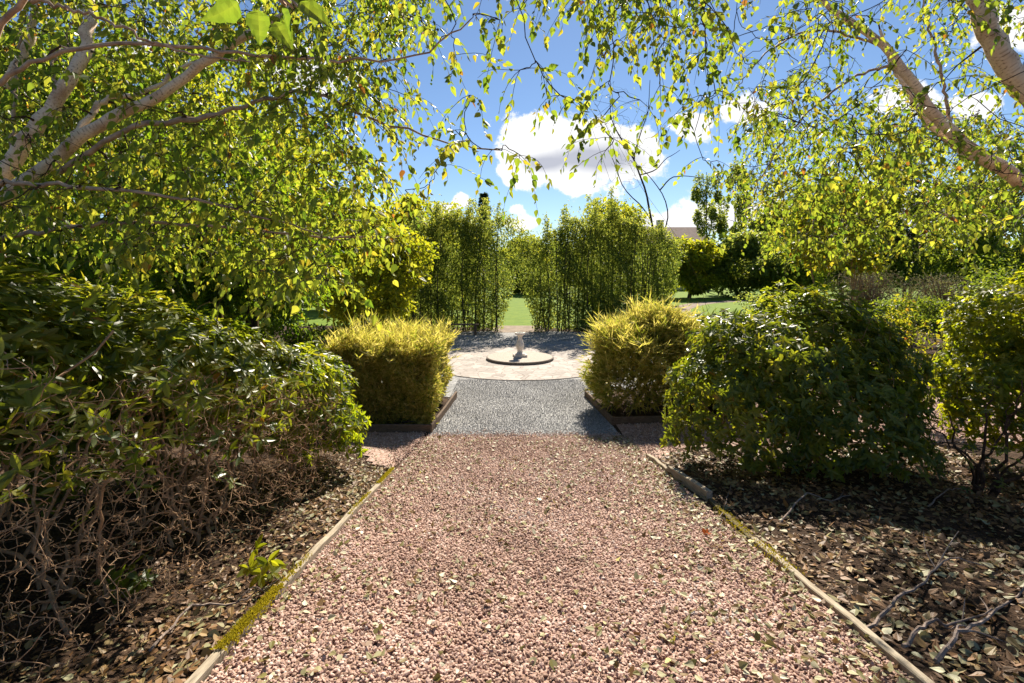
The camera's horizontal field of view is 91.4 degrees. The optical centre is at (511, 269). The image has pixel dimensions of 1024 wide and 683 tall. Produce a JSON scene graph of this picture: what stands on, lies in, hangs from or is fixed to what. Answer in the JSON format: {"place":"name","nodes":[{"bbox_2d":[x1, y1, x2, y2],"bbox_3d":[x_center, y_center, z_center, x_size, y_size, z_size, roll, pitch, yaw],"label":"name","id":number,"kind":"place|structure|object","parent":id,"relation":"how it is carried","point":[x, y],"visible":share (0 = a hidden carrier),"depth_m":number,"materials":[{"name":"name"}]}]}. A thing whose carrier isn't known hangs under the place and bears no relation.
{"place":"outdoors","nodes":[
{"label":"outdoors","id":0,"kind":"place"},
{"bbox_2d":[0,277,1023,682],"bbox_3d":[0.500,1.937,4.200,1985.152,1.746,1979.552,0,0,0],"label":"ground","id":1,"kind":"structure","parent":0,"point":[56,535],"depth_m":3.79,"materials":[{"name":"soil"}]},
{"bbox_2d":[24,637,32,648],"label":"fallen leaf","id":2,"kind":"object","parent":1,"relation":"on","point":[29,644],"visible":1,"depth_m":2.56,"materials":[{"name":"plant"}]},
{"bbox_2d":[61,673,73,680],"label":"fallen leaf","id":3,"kind":"object","parent":1,"relation":"on","point":[67,677],"visible":1,"depth_m":2.36,"materials":[{"name":"yellow plant"}]},
{"bbox_2d":[82,657,96,665],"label":"fallen leaf","id":4,"kind":"object","parent":1,"relation":"on","point":[89,661],"visible":1,"depth_m":2.51,"materials":[{"name":"brown plant"}]},
{"bbox_2d":[94,621,105,630],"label":"fallen leaf","id":5,"kind":"object","parent":1,"relation":"on","point":[100,624],"visible":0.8,"depth_m":2.80,"materials":[{"name":"brown plant"}]},
{"bbox_2d":[0,16,204,420],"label":"maple tree","id":6,"kind":"object","parent":1,"relation":"on","point":[87,270],"visible":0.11,"depth_m":8.01,"materials":[{"name":"green plant"}]},
{"bbox_2d":[93,552,158,606],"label":"seedling","id":7,"kind":"object","parent":1,"relation":"on","point":[144,583],"visible":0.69,"depth_m":2.97,"materials":[{"name":"green plant"}]},
{"bbox_2d":[127,637,138,643],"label":"fallen leaf","id":8,"kind":"object","parent":1,"relation":"on","point":[132,640],"visible":0.9,"depth_m":2.68,"materials":[{"name":"brown plant"}]},
{"bbox_2d":[145,663,157,677],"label":"fallen leaf","id":9,"kind":"object","parent":1,"relation":"on","point":[150,671],"visible":0.9,"depth_m":2.39,"materials":[{"name":"plant"}]},
{"bbox_2d":[124,291,226,414],"bbox_3d":[-7.029,1.617,9.656,2.783,2.466,3.165,0,0,-38],"label":"shrub","id":10,"kind":"object","parent":1,"relation":"on","point":[204,307],"visible":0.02,"depth_m":9.81,"materials":[{"name":"green plant"}]},
{"bbox_2d":[0,250,355,682],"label":"rhododendron","id":11,"kind":"object","parent":1,"relation":"on","point":[91,372],"visible":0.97,"depth_m":3.12,"materials":[{"name":"green plant"}]},
{"bbox_2d":[185,648,193,658],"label":"fallen leaf","id":12,"kind":"object","parent":1,"relation":"on","point":[189,654],"visible":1,"depth_m":2.52,"materials":[{"name":"plant"}]},
{"bbox_2d":[200,647,211,656],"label":"fallen leaf","id":13,"kind":"object","parent":1,"relation":"on","point":[206,651],"visible":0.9,"depth_m":2.55,"materials":[{"name":"brown plant"}]},
{"bbox_2d":[148,578,279,651],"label":"fallen branch","id":14,"kind":"object","parent":1,"relation":"on","point":[171,628],"visible":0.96,"depth_m":2.92,"materials":[{"name":"brown wood"}]},
{"bbox_2d":[208,629,219,639],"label":"fallen leaf","id":15,"kind":"object","parent":1,"relation":"on","point":[213,632],"visible":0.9,"depth_m":2.71,"materials":[{"name":"plant"}]},
{"bbox_2d":[63,7,368,315],"bbox_3d":[-9.783,-2.464,17.001,9.767,10.703,9.746,0,0,0],"label":"tree","id":16,"kind":"object","parent":1,"relation":"on","point":[191,84],"visible":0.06,"depth_m":16.51,"materials":[{"name":"green plant"}]},
{"bbox_2d":[113,110,349,339],"bbox_3d":[-6.372,-0.437,11.451,5.206,6.589,3.937,0,0,-11],"label":"tree","id":17,"kind":"object","parent":1,"relation":"on","point":[238,298],"visible":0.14,"depth_m":10.94,"materials":[{"name":"green plant"}]},
{"bbox_2d":[195,275,291,338],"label":"shrub","id":18,"kind":"object","parent":1,"relation":"on","point":[273,336],"depth_m":15.11,"materials":[{"name":"green plant"}]},
{"bbox_2d":[236,534,288,587],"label":"seedling","id":19,"kind":"object","parent":1,"relation":"on","point":[270,564],"visible":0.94,"depth_m":3.26,"materials":[{"name":"green plant"}]},
{"bbox_2d":[177,341,370,467],"bbox_3d":[-2.998,1.720,6.188,2.855,1.734,2.132,0,0,43],"label":"rhododendron","id":20,"kind":"object","parent":1,"relation":"on","point":[354,423],"visible":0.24,"depth_m":5.55,"materials":[{"name":"green plant"}]},
{"bbox_2d":[0,0,551,339],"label":"birch tree","id":21,"kind":"object","parent":1,"relation":"on","point":[56,159],"visible":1,"depth_m":3.28,"materials":[{"name":"green plant"}]},
{"bbox_2d":[184,467,396,682],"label":"edging board","id":22,"kind":"object","parent":1,"relation":"on","point":[242,627],"visible":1,"depth_m":2.98,"materials":[{"name":"beige wood"}]},
{"bbox_2d":[312,424,429,432],"bbox_3d":[-2.510,2.758,8.643,2.180,0.183,0.043,0,0,-1],"label":"bed edging","id":23,"kind":"object","parent":1,"relation":"on","point":[399,427],"visible":0.34,"depth_m":8.63,"materials":[{"name":"brown wood"}]},
{"bbox_2d":[312,307,460,423],"bbox_3d":[-2.373,1.768,9.916,3.022,2.273,3.155,0,0,0],"label":"golden hedge","id":24,"kind":"object","parent":1,"relation":"on","point":[401,370],"visible":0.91,"depth_m":8.97,"materials":[{"name":"yellow plant"}]},
{"bbox_2d":[377,186,527,331],"bbox_3d":[-2.811,-0.536,23.263,7.194,6.782,2.102,0,0,0],"label":"tall hedge","id":25,"kind":"object","parent":1,"relation":"on","point":[468,222],"visible":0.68,"depth_m":22.76,"materials":[{"name":"green plant"}]},
{"bbox_2d":[312,331,661,435],"bbox_3d":[0.143,2.804,16.243,14.384,0.001,13.947,0,0,-42],"label":"gravel court","id":26,"kind":"object","parent":1,"relation":"on","point":[488,338],"visible":0.21,"depth_m":10.91,"materials":[{"name":"grey gravel"}]},
{"bbox_2d":[268,322,351,358],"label":"shrub","id":27,"kind":"object","parent":26,"relation":"on","point":[322,332],"visible":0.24,"depth_m":13.26,"materials":[{"name":"green plant"}]},
{"bbox_2d":[314,200,440,330],"bbox_3d":[-4.815,0.266,16.455,4.859,5.174,4.105,0,0,0],"label":"tree","id":28,"kind":"object","parent":26,"relation":"on","point":[388,301],"visible":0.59,"depth_m":15.68,"materials":[{"name":"green plant"}]},
{"bbox_2d":[430,391,456,432],"bbox_3d":[-1.313,2.758,9.810,0.041,0.184,2.387,0,0,4],"label":"bed edging","id":29,"kind":"object","parent":26,"relation":"on","point":[441,414],"visible":0.79,"depth_m":9.57,"materials":[{"name":"brown wood"}]},
{"bbox_2d":[447,323,478,334],"bbox_3d":[-2.170,2.576,21.700,1.440,0.468,0.426,0,0,0],"label":"bench","id":30,"kind":"object","parent":26,"relation":"on","point":[475,328],"visible":0.69,"depth_m":21.52,"materials":[{"name":"wood"}]},
{"bbox_2d":[443,345,596,380],"bbox_3d":[0.250,2.797,15.650,6.000,0.025,6.000,0,0,0],"label":"paved circle","id":31,"kind":"object","parent":26,"relation":"on","point":[472,362],"visible":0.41,"depth_m":14.58,"materials":[{"name":"beige stone"}]},
{"bbox_2d":[486,351,553,364],"bbox_3d":[0.250,2.747,15.650,2.100,0.085,2.100,0,0,0],"label":"round step","id":32,"kind":"object","parent":31,"relation":"on","point":[531,358],"visible":0.84,"depth_m":15.28,"materials":[{"name":"stone"}]},
{"bbox_2d":[513,332,526,357],"bbox_3d":[0.250,2.289,15.650,0.400,0.832,0.400,0,0,-8],"label":"sundial","id":33,"kind":"object","parent":32,"relation":"on","point":[519,353],"visible":1,"depth_m":15.55,"materials":[{"name":"stone"}]},
{"bbox_2d":[431,379,614,436],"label":"grey gravel","id":34,"kind":"structure","parent":26,"relation":"on","point":[526,394],"depth_m":10.17,"materials":[{"name":"grey gravel"}]},
{"bbox_2d":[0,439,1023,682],"bbox_3d":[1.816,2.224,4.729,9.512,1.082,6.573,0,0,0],"label":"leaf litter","id":35,"kind":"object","parent":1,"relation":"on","point":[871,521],"visible":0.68,"depth_m":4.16,"materials":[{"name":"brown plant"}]},
{"bbox_2d":[100,236,1023,285],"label":"wood","id":36,"kind":"object","parent":1,"relation":"on","point":[1013,242],"depth_m":92.32,"materials":[{"name":"green plant"}]},
{"bbox_2d":[509,185,687,331],"bbox_3d":[3.929,-0.512,23.041,8.253,6.759,2.475,0,0,0],"label":"tall hedge","id":37,"kind":"object","parent":1,"relation":"on","point":[623,254],"visible":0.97,"depth_m":22.74,"materials":[{"name":"green plant"}]},
{"bbox_2d":[584,391,613,424],"bbox_3d":[1.724,2.755,10.070,0.042,0.190,2.070,0,0,-5],"label":"bed edging","id":38,"kind":"object","parent":1,"relation":"on","point":[608,417],"visible":0.61,"depth_m":9.78,"materials":[{"name":"brown wood"}]},
{"bbox_2d":[589,83,708,313],"bbox_3d":[5.915,-3.480,18.959,5.883,12.726,17.326,0,0,11],"label":"sapling","id":39,"kind":"object","parent":1,"relation":"on","point":[650,215],"visible":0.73,"depth_m":25.84,"materials":[{"name":"plant"}]},
{"bbox_2d":[574,285,733,415],"bbox_3d":[2.980,1.576,10.074,3.516,2.565,3.160,0,0,0],"label":"golden shrub","id":40,"kind":"object","parent":1,"relation":"on","point":[635,340],"visible":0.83,"depth_m":9.50,"materials":[{"name":"yellow plant"}]},
{"bbox_2d":[646,454,666,471],"bbox_3d":[1.881,2.529,6.460,0.053,0.234,0.781,0,0,-2],"label":"edging board","id":41,"kind":"object","parent":1,"relation":"on","point":[657,461],"visible":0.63,"depth_m":6.44,"materials":[{"name":"beige wood"}]},
{"bbox_2d":[614,413,732,424],"bbox_3d":[3.020,2.756,9.180,2.372,0.187,0.045,0,0,-6],"label":"bed edging","id":42,"kind":"object","parent":1,"relation":"on","point":[638,419],"visible":0.36,"depth_m":9.09,"materials":[{"name":"brown wood"}]},
{"bbox_2d":[667,466,712,500],"bbox_3d":[1.948,2.375,5.535,0.066,0.312,1.033,0,0,-4],"label":"edging board","id":43,"kind":"object","parent":1,"relation":"on","point":[695,486],"visible":0.73,"depth_m":5.40,"materials":[{"name":"grey wood"}]},
{"bbox_2d":[668,302,733,364],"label":"feathery shrub","id":44,"kind":"object","parent":1,"relation":"on","point":[707,313],"visible":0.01,"depth_m":11.44,"materials":[{"name":"green plant"}]},
{"bbox_2d":[709,498,754,539],"bbox_3d":[1.976,2.263,4.500,0.535,0.234,1.003,0,0,0],"label":"edging board","id":45,"kind":"object","parent":1,"relation":"on","point":[736,523],"visible":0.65,"depth_m":4.43,"materials":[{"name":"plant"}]},
{"bbox_2d":[444,0,1023,283],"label":"birch tree","id":46,"kind":"object","parent":1,"relation":"on","point":[985,22],"visible":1,"depth_m":3.53,"materials":[{"name":"green plant"}]},
{"bbox_2d":[697,316,776,412],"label":"feathery shrub","id":47,"kind":"object","parent":1,"relation":"on","point":[723,375],"visible":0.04,"depth_m":9.80,"materials":[{"name":"green plant"}]},
{"bbox_2d":[675,299,846,315],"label":"footpath","id":48,"kind":"structure","parent":1,"relation":"on","point":[692,305],"depth_m":41.76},
{"bbox_2d":[732,291,799,335],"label":"shrub","id":49,"kind":"object","parent":1,"relation":"on","point":[757,297],"visible":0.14,"depth_m":19.88,"materials":[{"name":"green plant"}]},
{"bbox_2d":[660,278,948,485],"bbox_3d":[3.718,1.355,6.591,3.509,2.496,2.885,0,0,13],"label":"rhododendron","id":50,"kind":"object","parent":1,"relation":"on","point":[780,387],"visible":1,"depth_m":5.74,"materials":[{"name":"green plant"}]},
{"bbox_2d":[780,490,849,522],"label":"fallen branch","id":51,"kind":"object","parent":1,"relation":"on","point":[789,511],"visible":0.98,"depth_m":4.60,"materials":[{"name":"brown wood"}]},
{"bbox_2d":[762,166,908,367],"bbox_3d":[5.114,0.558,7.910,2.045,4.423,1.732,0,0,0],"label":"young tree","id":52,"kind":"object","parent":1,"relation":"on","point":[861,261],"visible":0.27,"depth_m":7.68,"materials":[{"name":"green plant"}]},
{"bbox_2d":[749,537,934,682],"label":"edging board","id":53,"kind":"object","parent":1,"relation":"on","point":[896,658],"visible":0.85,"depth_m":2.82,"materials":[{"name":"beige wood"}]},
{"bbox_2d":[856,594,865,603],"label":"fallen leaf","id":54,"kind":"object","parent":1,"relation":"on","point":[860,599],"visible":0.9,"depth_m":3.10,"materials":[{"name":"brown plant"}]},
{"bbox_2d":[858,585,867,594],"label":"fallen leaf","id":55,"kind":"object","parent":1,"relation":"on","point":[861,589],"visible":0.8,"depth_m":3.27,"materials":[{"name":"plant"}]},
{"bbox_2d":[819,265,919,318],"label":"sprawling shrub","id":56,"kind":"object","parent":1,"relation":"on","point":[870,293],"visible":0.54,"depth_m":20.69,"materials":[{"name":"grey plant"}]},
{"bbox_2d":[880,627,891,633],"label":"fallen leaf","id":57,"kind":"object","parent":1,"relation":"on","point":[887,630],"visible":0.9,"depth_m":2.75,"materials":[{"name":"beige plant"}]},
{"bbox_2d":[886,617,894,628],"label":"fallen leaf","id":58,"kind":"object","parent":1,"relation":"on","point":[891,619],"visible":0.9,"depth_m":2.82,"materials":[{"name":"plant"}]},
{"bbox_2d":[874,292,940,382],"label":"young shrub","id":59,"kind":"object","parent":1,"relation":"on","point":[900,319],"visible":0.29,"depth_m":9.11,"materials":[{"name":"green plant"}]},
{"bbox_2d":[862,295,953,349],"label":"shrub","id":60,"kind":"object","parent":1,"relation":"on","point":[923,309],"visible":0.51,"depth_m":16.52,"materials":[{"name":"green plant"}]},
{"bbox_2d":[914,636,925,647],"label":"fallen leaf","id":61,"kind":"object","parent":1,"relation":"on","point":[921,642],"visible":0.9,"depth_m":2.64,"materials":[{"name":"brown plant"}]},
{"bbox_2d":[866,531,984,628],"bbox_3d":[2.573,1.967,3.232,1.586,0.158,0.286,0,0,-29],"label":"fallen branch","id":62,"kind":"object","parent":1,"relation":"on","point":[883,613],"visible":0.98,"depth_m":3.21,"materials":[{"name":"brown wood"}]},
{"bbox_2d":[919,630,931,641],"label":"fallen leaf","id":63,"kind":"object","parent":1,"relation":"on","point":[922,634],"visible":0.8,"depth_m":2.69,"materials":[{"name":"plant"}]},
{"bbox_2d":[878,270,989,341],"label":"sprawling shrub","id":64,"kind":"object","parent":1,"relation":"on","point":[928,292],"visible":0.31,"depth_m":18.90,"materials":[{"name":"grey plant"}]},
{"bbox_2d":[929,667,944,672],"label":"fallen leaf","id":65,"kind":"object","parent":1,"relation":"on","point":[940,669],"visible":1,"depth_m":2.41,"materials":[{"name":"plant"}]},
{"bbox_2d":[901,598,991,648],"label":"fallen branch","id":66,"kind":"object","parent":1,"relation":"on","point":[913,634],"visible":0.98,"depth_m":2.72,"materials":[{"name":"grey wood"}]},
{"bbox_2d":[947,673,960,682],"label":"fallen leaf","id":67,"kind":"object","parent":1,"relation":"on","point":[954,677],"visible":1,"depth_m":2.37,"materials":[{"name":"beige plant"}]},
{"bbox_2d":[927,487,986,506],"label":"fallen branch","id":68,"kind":"object","parent":1,"relation":"on","point":[935,498],"visible":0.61,"depth_m":5.04,"materials":[{"name":"brown wood"}]},
{"bbox_2d":[907,371,1023,497],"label":"shrub","id":69,"kind":"object","parent":1,"relation":"on","point":[995,486],"visible":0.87,"depth_m":5.17,"materials":[{"name":"brown plant"}]},
{"bbox_2d":[913,263,1023,454],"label":"lime shrub","id":70,"kind":"object","parent":1,"relation":"on","point":[981,321],"visible":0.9,"depth_m":6.03,"materials":[{"name":"green plant"}]},
{"bbox_2d":[967,640,979,650],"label":"fallen leaf","id":71,"kind":"object","parent":1,"relation":"on","point":[970,643],"visible":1,"depth_m":2.60,"materials":[{"name":"grey plant"}]},
{"bbox_2d":[933,586,1023,663],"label":"fallen branch","id":72,"kind":"object","parent":1,"relation":"on","point":[942,653],"visible":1,"depth_m":2.61,"materials":[{"name":"grey wood"}]},
{"bbox_2d":[975,673,986,682],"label":"fallen leaf","id":73,"kind":"object","parent":1,"relation":"on","point":[979,679],"visible":1,"depth_m":2.34,"materials":[{"name":"plant"}]},
{"bbox_2d":[977,626,988,633],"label":"fallen leaf","id":74,"kind":"object","parent":1,"relation":"on","point":[983,629],"visible":0.6,"depth_m":2.78,"materials":[{"name":"plant"}]},
{"bbox_2d":[943,251,1023,334],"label":"shrub","id":75,"kind":"object","parent":1,"relation":"on","point":[1003,281],"visible":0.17,"depth_m":16.34,"materials":[{"name":"green plant"}]},
{"bbox_2d":[984,646,995,654],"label":"fallen leaf","id":76,"kind":"object","parent":1,"relation":"on","point":[989,650],"visible":1,"depth_m":2.52,"materials":[{"name":"beige plant"}]},
{"bbox_2d":[1002,666,1017,671],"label":"fallen leaf","id":77,"kind":"object","parent":1,"relation":"on","point":[1007,669],"visible":1,"depth_m":2.38,"materials":[{"name":"brown plant"}]},
{"bbox_2d":[1004,645,1016,657],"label":"fallen leaf","id":78,"kind":"object","parent":1,"relation":"on","point":[1009,648],"visible":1,"depth_m":2.51,"materials":[{"name":"plant"}]},
{"bbox_2d":[1006,649,1014,661],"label":"fallen leaf","id":79,"kind":"object","parent":1,"relation":"on","point":[1010,656],"visible":1,"depth_m":2.48,"materials":[{"name":"brown plant"}]},
{"bbox_2d":[1006,637,1021,650],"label":"fallen leaf","id":80,"kind":"object","parent":1,"relation":"on","point":[1013,642],"visible":1,"depth_m":2.59,"materials":[{"name":"plant"}]},
{"bbox_2d":[1012,634,1023,645],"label":"fallen leaf","id":81,"kind":"object","parent":1,"relation":"on","point":[1019,640],"visible":0.86,"depth_m":2.66,"materials":[{"name":"plant"}]},
{"bbox_2d":[0,0,1023,249],"label":"sky","id":82,"kind":"structure","parent":0,"point":[545,146],"materials":[{"name":"blue"}]},
{"bbox_2d":[492,326,544,331],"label":"gravel path","id":83,"kind":"structure","parent":0,"point":[517,329],"depth_m":23.53,"materials":[{"name":"beige gravel"}]},
{"bbox_2d":[122,283,989,328],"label":"lawn","id":84,"kind":"structure","parent":0,"point":[517,313],"depth_m":37.41,"materials":[{"name":"green plant"}]},
{"bbox_2d":[274,199,384,308],"bbox_3d":[-13.711,-1.834,35.673,10.365,9.778,5.880,0,0,0],"label":"tree","id":85,"kind":"object","parent":84,"relation":"on","point":[372,210],"visible":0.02,"depth_m":35.12,"materials":[{"name":"green plant"}]},
{"bbox_2d":[371,191,458,320],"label":"tree","id":86,"kind":"object","parent":84,"relation":"on","point":[400,214],"visible":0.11,"depth_m":26.56,"materials":[{"name":"green plant"}]},
{"bbox_2d":[423,200,484,313],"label":"tree","id":87,"kind":"object","parent":84,"relation":"on","point":[452,206],"visible":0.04,"depth_m":30.52,"materials":[{"name":"green plant"}]},
{"bbox_2d":[475,192,509,300],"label":"conifer tree","id":88,"kind":"object","parent":84,"relation":"on","point":[484,195],"visible":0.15,"depth_m":43.76,"materials":[{"name":"green plant"}]},
{"bbox_2d":[497,234,558,294],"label":"tree","id":89,"kind":"object","parent":84,"relation":"on","point":[517,291],"visible":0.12,"depth_m":56.95,"materials":[{"name":"green plant"}]},
{"bbox_2d":[574,194,648,316],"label":"tree","id":90,"kind":"object","parent":84,"relation":"on","point":[604,209],"visible":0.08,"depth_m":28.21,"materials":[{"name":"green plant"}]},
{"bbox_2d":[636,242,682,300],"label":"tree","id":91,"kind":"object","parent":84,"relation":"on","point":[672,293],"visible":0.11,"depth_m":39.56,"materials":[{"name":"green plant"}]},
{"bbox_2d":[655,234,729,297],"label":"tree","id":92,"kind":"object","parent":84,"relation":"on","point":[700,258],"visible":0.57,"depth_m":48.64,"materials":[{"name":"green plant"}]},
{"bbox_2d":[690,168,728,292],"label":"slender tree","id":93,"kind":"object","parent":84,"relation":"on","point":[696,195],"visible":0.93,"depth_m":61.28,"materials":[{"name":"green plant"}]},
{"bbox_2d":[715,158,751,271],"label":"slender tree","id":94,"kind":"object","parent":84,"relation":"on","point":[738,212],"visible":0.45,"depth_m":64.84,"materials":[{"name":"green plant"}]},
{"bbox_2d":[700,228,775,297],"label":"tree","id":95,"kind":"object","parent":84,"relation":"on","point":[733,280],"visible":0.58,"depth_m":50.72,"materials":[{"name":"green plant"}]},
{"bbox_2d":[727,208,795,249],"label":"tree","id":96,"kind":"object","parent":84,"relation":"on","point":[750,225],"visible":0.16,"depth_m":73.98,"materials":[{"name":"green plant"}]},
{"bbox_2d":[746,240,832,298],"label":"tree","id":97,"kind":"object","parent":84,"relation":"on","point":[772,264],"visible":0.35,"depth_m":47.09,"materials":[{"name":"green plant"}]},
{"bbox_2d":[779,183,904,305],"bbox_3d":[25.125,-2.138,38.355,6.667,9.970,7.836,0,0,-44],"label":"tree","id":98,"kind":"object","parent":84,"relation":"on","point":[821,277],"visible":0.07,"depth_m":38.22,"materials":[{"name":"green plant"}]},
{"bbox_2d":[850,150,951,316],"bbox_3d":[22.307,-2.172,29.050,4.963,10.048,4.940,0,0,0],"label":"tree","id":99,"kind":"object","parent":84,"relation":"on","point":[899,265],"visible":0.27,"depth_m":27.93,"materials":[{"name":"green plant"}]},
{"bbox_2d":[928,174,1022,294],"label":"tree","id":100,"kind":"object","parent":84,"relation":"on","point":[947,265],"visible":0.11,"depth_m":30.57,"materials":[{"name":"green plant"}]},
{"bbox_2d":[951,163,1023,276],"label":"tree","id":101,"kind":"object","parent":84,"relation":"on","point":[1012,252],"visible":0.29,"depth_m":26.63,"materials":[{"name":"green plant"}]},
{"bbox_2d":[200,428,920,682],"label":"path","id":102,"kind":"structure","parent":0,"point":[378,453],"depth_m":3.17,"materials":[{"name":"gravel"}]},
{"bbox_2d":[349,431,426,466],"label":"side gravel","id":103,"kind":"structure","parent":102,"relation":"on","point":[407,446],"depth_m":7.81,"materials":[{"name":"gravel"}]},
{"bbox_2d":[549,659,556,670],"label":"fallen leaf","id":104,"kind":"object","parent":102,"relation":"on","point":[552,663],"visible":1,"depth_m":2.44,"materials":[{"name":"plant"}]},
{"bbox_2d":[766,639,776,648],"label":"fallen leaf","id":105,"kind":"object","parent":102,"relation":"on","point":[769,642],"visible":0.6,"depth_m":2.60,"materials":[{"name":"plant"}]},
{"bbox_2d":[633,220,705,288],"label":"house","id":106,"kind":"structure","parent":0,"point":[679,232],"depth_m":74.55,"materials":[{"name":"brown tile"}]},
{"bbox_2d":[616,393,1023,457],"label":"cross path","id":107,"kind":"structure","parent":0,"point":[683,444],"depth_m":8.54,"materials":[{"name":"gravel"}]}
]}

